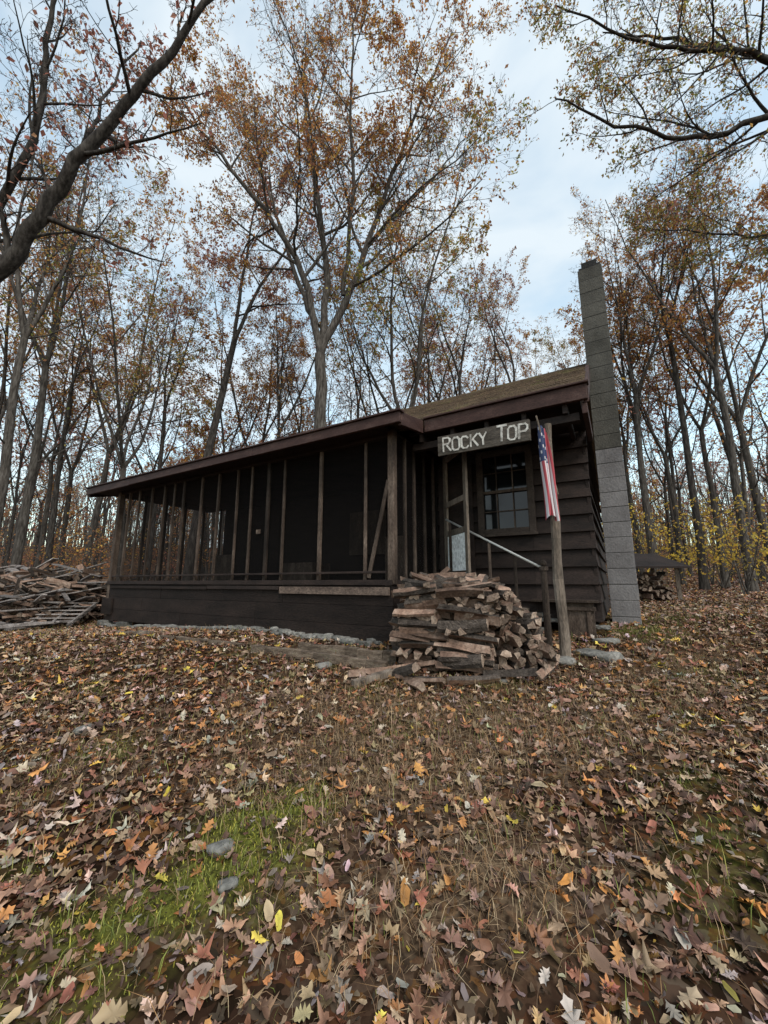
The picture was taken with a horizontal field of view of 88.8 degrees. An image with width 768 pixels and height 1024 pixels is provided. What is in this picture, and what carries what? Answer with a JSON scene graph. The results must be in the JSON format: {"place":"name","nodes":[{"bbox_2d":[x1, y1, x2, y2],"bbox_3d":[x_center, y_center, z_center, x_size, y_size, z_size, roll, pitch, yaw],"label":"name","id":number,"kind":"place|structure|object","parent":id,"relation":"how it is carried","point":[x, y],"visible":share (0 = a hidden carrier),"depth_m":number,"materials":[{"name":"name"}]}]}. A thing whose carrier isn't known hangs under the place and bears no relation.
{"place":"outdoors","nodes":[
{"label":"outdoors","id":0,"kind":"place"},
{"bbox_2d":[0,546,767,1023],"bbox_3d":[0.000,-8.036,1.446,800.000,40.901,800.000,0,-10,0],"label":"ground","id":1,"kind":"structure","parent":0,"point":[674,986],"depth_m":1.49,"materials":[{"name":"brown soil"}]},
{"bbox_2d":[24,602,97,627],"bbox_3d":[-5.770,1.839,7.035,0.770,0.394,0.674,0,-10,0],"label":"wooden pallet","id":2,"kind":"object","parent":1,"relation":"on","point":[75,619],"visible":0.82,"depth_m":7.02,"materials":[{"name":"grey wood"}]},
{"bbox_2d":[0,139,128,431],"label":"maple tree","id":3,"kind":"object","parent":1,"relation":"on","point":[6,359],"visible":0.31,"depth_m":14.29,"materials":[{"name":"brown plant"}]},
{"bbox_2d":[0,251,131,578],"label":"beech tree","id":4,"kind":"object","parent":1,"relation":"on","point":[46,509],"visible":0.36,"depth_m":16.42,"materials":[{"name":"brown plant"}]},
{"bbox_2d":[0,67,136,572],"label":"ash tree","id":5,"kind":"object","parent":1,"relation":"on","point":[19,540],"visible":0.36,"depth_m":11.69,"materials":[{"name":"brown plant"}]},
{"bbox_2d":[0,558,136,630],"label":"scrap wood heap","id":6,"kind":"object","parent":1,"relation":"on","point":[25,594],"visible":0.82,"depth_m":7.48,"materials":[{"name":"brown wood"}]},
{"bbox_2d":[0,17,158,530],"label":"ash tree","id":7,"kind":"object","parent":1,"relation":"on","point":[26,331],"visible":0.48,"depth_m":10.87,"materials":[{"name":"brown plant"}]},
{"bbox_2d":[72,723,93,734],"bbox_3d":[-1.946,1.411,2.543,0.082,0.045,0.120,-5,-12,28],"label":"rock","id":8,"kind":"object","parent":1,"relation":"on","point":[76,729],"visible":0.57,"depth_m":2.51,"materials":[{"name":"stone"}]},
{"bbox_2d":[22,258,146,569],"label":"ash tree","id":9,"kind":"object","parent":1,"relation":"on","point":[50,539],"visible":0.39,"depth_m":14.96,"materials":[{"name":"brown plant"}]},
{"bbox_2d":[0,229,175,574],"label":"maple tree","id":10,"kind":"object","parent":1,"relation":"on","point":[66,518],"visible":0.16,"depth_m":19.26,"materials":[{"name":"brown plant"}]},
{"bbox_2d":[49,512,147,585],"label":"beech sapling","id":11,"kind":"object","parent":1,"relation":"on","point":[81,551],"visible":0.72,"depth_m":13.00,"materials":[{"name":"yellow plant"}]},
{"bbox_2d":[0,154,228,580],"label":"oak tree","id":12,"kind":"object","parent":1,"relation":"on","point":[123,462],"visible":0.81,"depth_m":12.42,"materials":[{"name":"brown plant"}]},
{"bbox_2d":[0,0,234,282],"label":"leaning oak tree","id":13,"kind":"object","parent":1,"relation":"on","point":[14,256],"visible":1,"depth_m":5.01,"materials":[{"name":"brown plant"}]},
{"bbox_2d":[26,153,231,581],"bbox_3d":[-10.745,-4.996,16.700,8.724,17.594,6.421,-5,-11,25],"label":"maple tree","id":14,"kind":"object","parent":1,"relation":"on","point":[99,501],"visible":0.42,"depth_m":16.08,"materials":[{"name":"brown plant"}]},
{"bbox_2d":[116,630,152,634],"bbox_3d":[-3.301,1.598,5.173,0.651,0.080,0.066,-4,-11,22],"label":"fallen board","id":15,"kind":"object","parent":1,"relation":"on","point":[142,631],"visible":0.51,"depth_m":5.12,"materials":[{"name":"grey wood"}]},
{"bbox_2d":[143,541,182,580],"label":"beech sapling","id":16,"kind":"object","parent":1,"relation":"on","point":[166,563],"visible":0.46,"depth_m":14.29,"materials":[{"name":"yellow plant"}]},
{"bbox_2d":[94,238,235,580],"bbox_3d":[-7.728,-3.576,14.031,3.653,13.928,4.138,-8,-13,37],"label":"ash tree","id":17,"kind":"object","parent":1,"relation":"on","point":[155,506],"visible":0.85,"depth_m":14.42,"materials":[{"name":"brown plant"}]},
{"bbox_2d":[160,635,245,647],"bbox_3d":[-2.101,1.478,4.486,1.327,0.068,0.056,-5,-11,24],"label":"landscape timber","id":18,"kind":"object","parent":1,"relation":"on","point":[185,639],"visible":0.7,"depth_m":4.45,"materials":[{"name":"brown wood"}]},
{"bbox_2d":[206,837,234,857],"bbox_3d":[-0.621,1.283,1.493,0.100,0.042,0.064,7,-12,-32],"label":"rock","id":19,"kind":"object","parent":1,"relation":"on","point":[218,847],"visible":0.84,"depth_m":1.48,"materials":[{"name":"stone"}]},
{"bbox_2d":[217,876,238,893],"bbox_3d":[-0.539,1.288,1.355,0.069,0.032,0.051,5,-11,-26],"label":"rock","id":20,"kind":"object","parent":1,"relation":"on","point":[230,882],"visible":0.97,"depth_m":1.35,"materials":[{"name":"stone"}]},
{"bbox_2d":[129,124,353,580],"bbox_3d":[-4.779,-6.887,14.906,7.464,20.883,5.520,2,-10,-9],"label":"maple tree","id":21,"kind":"object","parent":1,"relation":"on","point":[188,568],"visible":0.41,"depth_m":14.95,"materials":[{"name":"brown plant"}]},
{"bbox_2d":[181,262,310,554],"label":"beech tree","id":22,"kind":"object","parent":1,"relation":"on","point":[266,389],"visible":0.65,"depth_m":16.68,"materials":[{"name":"brown plant"}]},
{"bbox_2d":[163,227,340,446],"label":"maple tree","id":23,"kind":"object","parent":1,"relation":"on","point":[256,348],"visible":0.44,"depth_m":19.30,"materials":[{"name":"brown plant"}]},
{"bbox_2d":[254,298,315,432],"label":"ash tree","id":24,"kind":"object","parent":1,"relation":"on","point":[297,384],"visible":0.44,"depth_m":19.29,"materials":[{"name":"brown plant"}]},
{"bbox_2d":[241,255,362,437],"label":"ash tree","id":25,"kind":"object","parent":1,"relation":"on","point":[296,335],"visible":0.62,"depth_m":16.24,"materials":[{"name":"brown plant"}]},
{"bbox_2d":[106,0,526,428],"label":"oak tree","id":26,"kind":"object","parent":1,"relation":"on","point":[323,336],"visible":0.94,"depth_m":11.40,"materials":[{"name":"brown plant"}]},
{"bbox_2d":[251,644,387,668],"bbox_3d":[-0.666,1.384,3.736,1.503,0.136,0.084,-4,-11,23],"label":"landscape timber","id":27,"kind":"object","parent":1,"relation":"on","point":[332,658],"visible":0.82,"depth_m":3.68,"materials":[{"name":"brown wood"}]},
{"bbox_2d":[314,661,331,669],"bbox_3d":[-0.548,1.401,3.562,0.150,0.070,0.116,9,-13,-41],"label":"rock","id":28,"kind":"object","parent":1,"relation":"on","point":[321,665],"visible":0.66,"depth_m":3.53,"materials":[{"name":"stone"}]},
{"bbox_2d":[297,642,397,664],"bbox_3d":[-0.367,1.356,3.762,1.046,0.157,0.093,-4,-11,20],"label":"landscape timber","id":29,"kind":"object","parent":1,"relation":"on","point":[363,653],"visible":0.62,"depth_m":3.71,"materials":[{"name":"brown wood"}]},
{"bbox_2d":[85,363,610,656],"bbox_3d":[-0.674,0.089,7.701,8.729,4.185,5.519,-6,-12,30],"label":"cabin","id":30,"kind":"object","parent":1,"relation":"on","point":[336,531],"visible":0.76,"depth_m":5.18,"materials":[{"name":"brown wood"}]},
{"bbox_2d":[442,452,470,573],"bbox_3d":[0.895,0.176,4.877,0.030,1.980,0.684,2,-10,-13],"label":"screen door","id":31,"kind":"structure","parent":30,"relation":"in","point":[461,558],"depth_m":4.75,"materials":[{"name":"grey wood"}]},
{"bbox_2d":[438,419,530,456],"bbox_3d":[1.064,-0.799,4.281,1.022,0.230,0.041,-6,-12,30],"label":"rocky top sign","id":32,"kind":"object","parent":30,"relation":"attached to","point":[495,436],"visible":1,"depth_m":4.25,"materials":[{"name":"brown wood"}]},
{"bbox_2d":[482,452,528,529],"bbox_3d":[1.560,-0.262,5.040,0.610,1.020,0.015,-6,-12,30],"label":"window glass","id":33,"kind":"structure","parent":30,"relation":"in","point":[503,463],"depth_m":5.03,"materials":[{"name":"black"}]},
{"bbox_2d":[475,444,537,537],"bbox_3d":[1.533,-0.260,4.994,0.750,1.140,0.082,-6,-12,30],"label":"window frame","id":34,"kind":"structure","parent":30,"relation":"in","point":[532,529],"depth_m":4.95,"materials":[{"name":"brown wood"}]},
{"bbox_2d":[535,415,559,520],"bbox_3d":[1.609,-0.432,3.818,0.218,1.061,0.098,2,-10,-11],"label":"american flag","id":35,"kind":"object","parent":30,"relation":"attached to","point":[550,489],"visible":1,"depth_m":3.78,"materials":[{"name":"multicoloured fabric"}]},
{"bbox_2d":[351,666,401,687],"bbox_3d":[-0.052,1.360,3.251,0.497,0.110,0.097,7,-12,-35],"label":"fallen board","id":36,"kind":"object","parent":1,"relation":"on","point":[383,674],"visible":0.76,"depth_m":3.20,"materials":[{"name":"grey wood"}]},
{"bbox_2d":[272,210,482,429],"bbox_3d":[-0.483,-4.763,17.016,8.089,16.564,8.766,-8,-13,37],"label":"maple tree","id":37,"kind":"object","parent":1,"relation":"on","point":[366,365],"visible":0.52,"depth_m":16.27,"materials":[{"name":"brown plant"}]},
{"bbox_2d":[0,565,767,1023],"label":"fallen leaves","id":38,"kind":"object","parent":1,"relation":"on","point":[648,965],"visible":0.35,"depth_m":1.70,"materials":[{"name":"brown plant"}]},
{"bbox_2d":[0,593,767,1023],"bbox_3d":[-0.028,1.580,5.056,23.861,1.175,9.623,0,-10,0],"label":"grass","id":39,"kind":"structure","parent":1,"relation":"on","point":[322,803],"depth_m":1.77,"materials":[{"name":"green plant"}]},
{"bbox_2d":[0,196,767,585],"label":"distant forest","id":40,"kind":"object","parent":1,"relation":"on","point":[198,448],"visible":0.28,"depth_m":19.81,"materials":[{"name":"brown plant"}]},
{"bbox_2d":[0,444,767,560],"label":"distant treeline","id":41,"kind":"object","parent":1,"relation":"on","point":[35,528],"visible":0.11,"depth_m":61.27,"materials":[{"name":"brown plant"}]},
{"bbox_2d":[0,504,767,585],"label":"forest understory","id":42,"kind":"object","parent":1,"relation":"on","point":[68,557],"visible":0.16,"depth_m":16.53,"materials":[{"name":"brown plant"}]},
{"bbox_2d":[377,309,459,406],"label":"maple tree","id":43,"kind":"object","parent":1,"relation":"on","point":[406,369],"visible":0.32,"depth_m":23.09,"materials":[{"name":"brown plant"}]},
{"bbox_2d":[298,47,540,417],"bbox_3d":[0.682,-5.282,14.582,7.560,17.200,10.472,1,-10,-6],"label":"oak tree","id":44,"kind":"object","parent":1,"relation":"on","point":[420,327],"visible":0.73,"depth_m":12.96,"materials":[{"name":"brown plant"}]},
{"bbox_2d":[351,223,530,404],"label":"maple tree","id":45,"kind":"object","parent":1,"relation":"on","point":[453,379],"visible":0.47,"depth_m":18.11,"materials":[{"name":"brown plant"}]},
{"bbox_2d":[347,566,559,691],"bbox_3d":[0.606,0.995,3.627,1.848,1.014,1.328,0,-10,0],"label":"firewood pile","id":46,"kind":"object","parent":1,"relation":"on","point":[445,619],"visible":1,"depth_m":3.33,"materials":[{"name":"brown wood"}]},
{"bbox_2d":[437,255,533,398],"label":"maple tree","id":47,"kind":"object","parent":1,"relation":"on","point":[525,260],"visible":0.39,"depth_m":18.84,"materials":[{"name":"brown plant"}]},
{"bbox_2d":[449,237,531,382],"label":"ash tree","id":48,"kind":"object","parent":1,"relation":"on","point":[489,326],"visible":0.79,"depth_m":16.82,"materials":[{"name":"brown plant"}]},
{"bbox_2d":[515,316,566,379],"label":"ash tree","id":49,"kind":"object","parent":1,"relation":"on","point":[544,358],"visible":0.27,"depth_m":22.73,"materials":[{"name":"brown plant"}]},
{"bbox_2d":[559,656,576,665],"bbox_3d":[1.631,1.334,3.521,0.198,0.059,0.240,-9,-14,41],"label":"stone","id":50,"kind":"object","parent":1,"relation":"on","point":[566,660],"visible":0.66,"depth_m":3.43,"materials":[{"name":"grey stone"}]},
{"bbox_2d":[571,648,605,657],"bbox_3d":[1.961,1.327,3.677,0.241,0.063,0.321,8,-13,-36],"label":"stepping stone","id":51,"kind":"object","parent":1,"relation":"on","point":[589,652],"visible":0.74,"depth_m":3.63,"materials":[{"name":"grey stone"}]},
{"bbox_2d":[530,306,669,535],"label":"oak tree","id":52,"kind":"object","parent":1,"relation":"on","point":[540,340],"visible":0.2,"depth_m":20.74,"materials":[{"name":"brown plant"}]},
{"bbox_2d":[591,637,619,644],"bbox_3d":[2.311,1.322,4.024,0.306,0.061,0.211,5,-11,-24],"label":"stepping stone","id":53,"kind":"object","parent":1,"relation":"on","point":[608,640],"visible":0.84,"depth_m":3.96,"materials":[{"name":"grey stone"}]},
{"bbox_2d":[577,258,641,623],"bbox_3d":[3.110,-1.099,5.469,0.319,5.340,0.346,-6,-12,30],"label":"block chimney","id":54,"kind":"object","parent":1,"relation":"on","point":[621,573],"visible":0.95,"depth_m":5.27,"materials":[{"name":"concrete"}]},
{"bbox_2d":[596,651,623,661],"bbox_3d":[2.045,1.322,3.564,0.271,0.111,0.178,2,-10,-13],"label":"rock","id":55,"kind":"object","parent":1,"relation":"on","point":[615,655],"visible":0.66,"depth_m":3.50,"materials":[{"name":"stone"}]},
{"bbox_2d":[549,257,689,574],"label":"maple tree","id":56,"kind":"object","parent":1,"relation":"on","point":[623,440],"visible":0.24,"depth_m":17.74,"materials":[{"name":"brown plant"}]},
{"bbox_2d":[472,0,767,289],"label":"overhanging oak tree","id":57,"kind":"object","parent":1,"relation":"on","point":[717,48],"visible":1,"depth_m":6.24,"materials":[{"name":"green plant"}]},
{"bbox_2d":[602,482,686,574],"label":"beech sapling","id":58,"kind":"object","parent":1,"relation":"on","point":[644,533],"visible":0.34,"depth_m":16.78,"materials":[{"name":"yellow plant"}]},
{"bbox_2d":[604,554,691,599],"bbox_3d":[6.050,1.536,9.275,1.600,1.190,1.200,0,-10,0],"label":"wood shelter","id":59,"kind":"object","parent":1,"relation":"on","point":[647,584],"visible":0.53,"depth_m":8.97,"materials":[{"name":"brown paint"}]},
{"bbox_2d":[569,137,750,585],"bbox_3d":[10.094,-5.506,14.513,5.787,16.904,6.114,5,-11,-25],"label":"ash tree","id":60,"kind":"object","parent":1,"relation":"on","point":[643,488],"visible":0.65,"depth_m":14.84,"materials":[{"name":"brown plant"}]},
{"bbox_2d":[568,252,758,584],"bbox_3d":[11.480,-4.024,16.164,6.472,14.384,5.226,-4,-11,21],"label":"beech tree","id":61,"kind":"object","parent":1,"relation":"on","point":[671,490],"visible":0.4,"depth_m":15.94,"materials":[{"name":"brown plant"}]},
{"bbox_2d":[570,120,767,591],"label":"ash tree","id":62,"kind":"object","parent":1,"relation":"on","point":[712,361],"visible":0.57,"depth_m":13.14,"materials":[{"name":"brown plant"}]},
{"bbox_2d":[628,496,709,585],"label":"beech sapling","id":63,"kind":"object","parent":1,"relation":"on","point":[666,542],"visible":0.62,"depth_m":12.56,"materials":[{"name":"yellow plant"}]},
{"bbox_2d":[583,176,767,561],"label":"maple tree","id":64,"kind":"object","parent":1,"relation":"on","point":[751,474],"visible":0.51,"depth_m":13.76,"materials":[{"name":"brown plant"}]},
{"bbox_2d":[609,108,750,589],"bbox_3d":[10.465,-6.122,13.659,5.356,18.024,4.727,1,-10,-4],"label":"ash tree","id":65,"kind":"object","parent":1,"relation":"on","point":[703,582],"visible":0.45,"depth_m":13.83,"materials":[{"name":"brown plant"}]},
{"bbox_2d":[608,123,767,587],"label":"beech tree","id":66,"kind":"object","parent":1,"relation":"on","point":[724,575],"visible":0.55,"depth_m":14.24,"materials":[{"name":"brown plant"}]},
{"bbox_2d":[613,271,767,582],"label":"maple tree","id":67,"kind":"object","parent":1,"relation":"on","point":[719,426],"visible":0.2,"depth_m":18.80,"materials":[{"name":"brown plant"}]},
{"bbox_2d":[665,491,759,583],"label":"beech sapling","id":68,"kind":"object","parent":1,"relation":"on","point":[711,561],"visible":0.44,"depth_m":15.33,"materials":[{"name":"yellow plant"}]},
{"bbox_2d":[661,512,766,588],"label":"beech sapling","id":69,"kind":"object","parent":1,"relation":"on","point":[721,584],"visible":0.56,"depth_m":13.32,"materials":[{"name":"yellow plant"}]},
{"bbox_2d":[672,483,767,590],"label":"beech sapling","id":70,"kind":"object","parent":1,"relation":"on","point":[732,536],"visible":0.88,"depth_m":11.11,"materials":[{"name":"yellow plant"}]},
{"bbox_2d":[683,512,767,594],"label":"beech sapling","id":71,"kind":"object","parent":1,"relation":"on","point":[755,553],"visible":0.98,"depth_m":10.11,"materials":[{"name":"yellow plant"}]},
{"bbox_2d":[0,0,767,547],"label":"sky","id":72,"kind":"structure","parent":0,"point":[536,220],"materials":[{"name":"white"}]}
]}

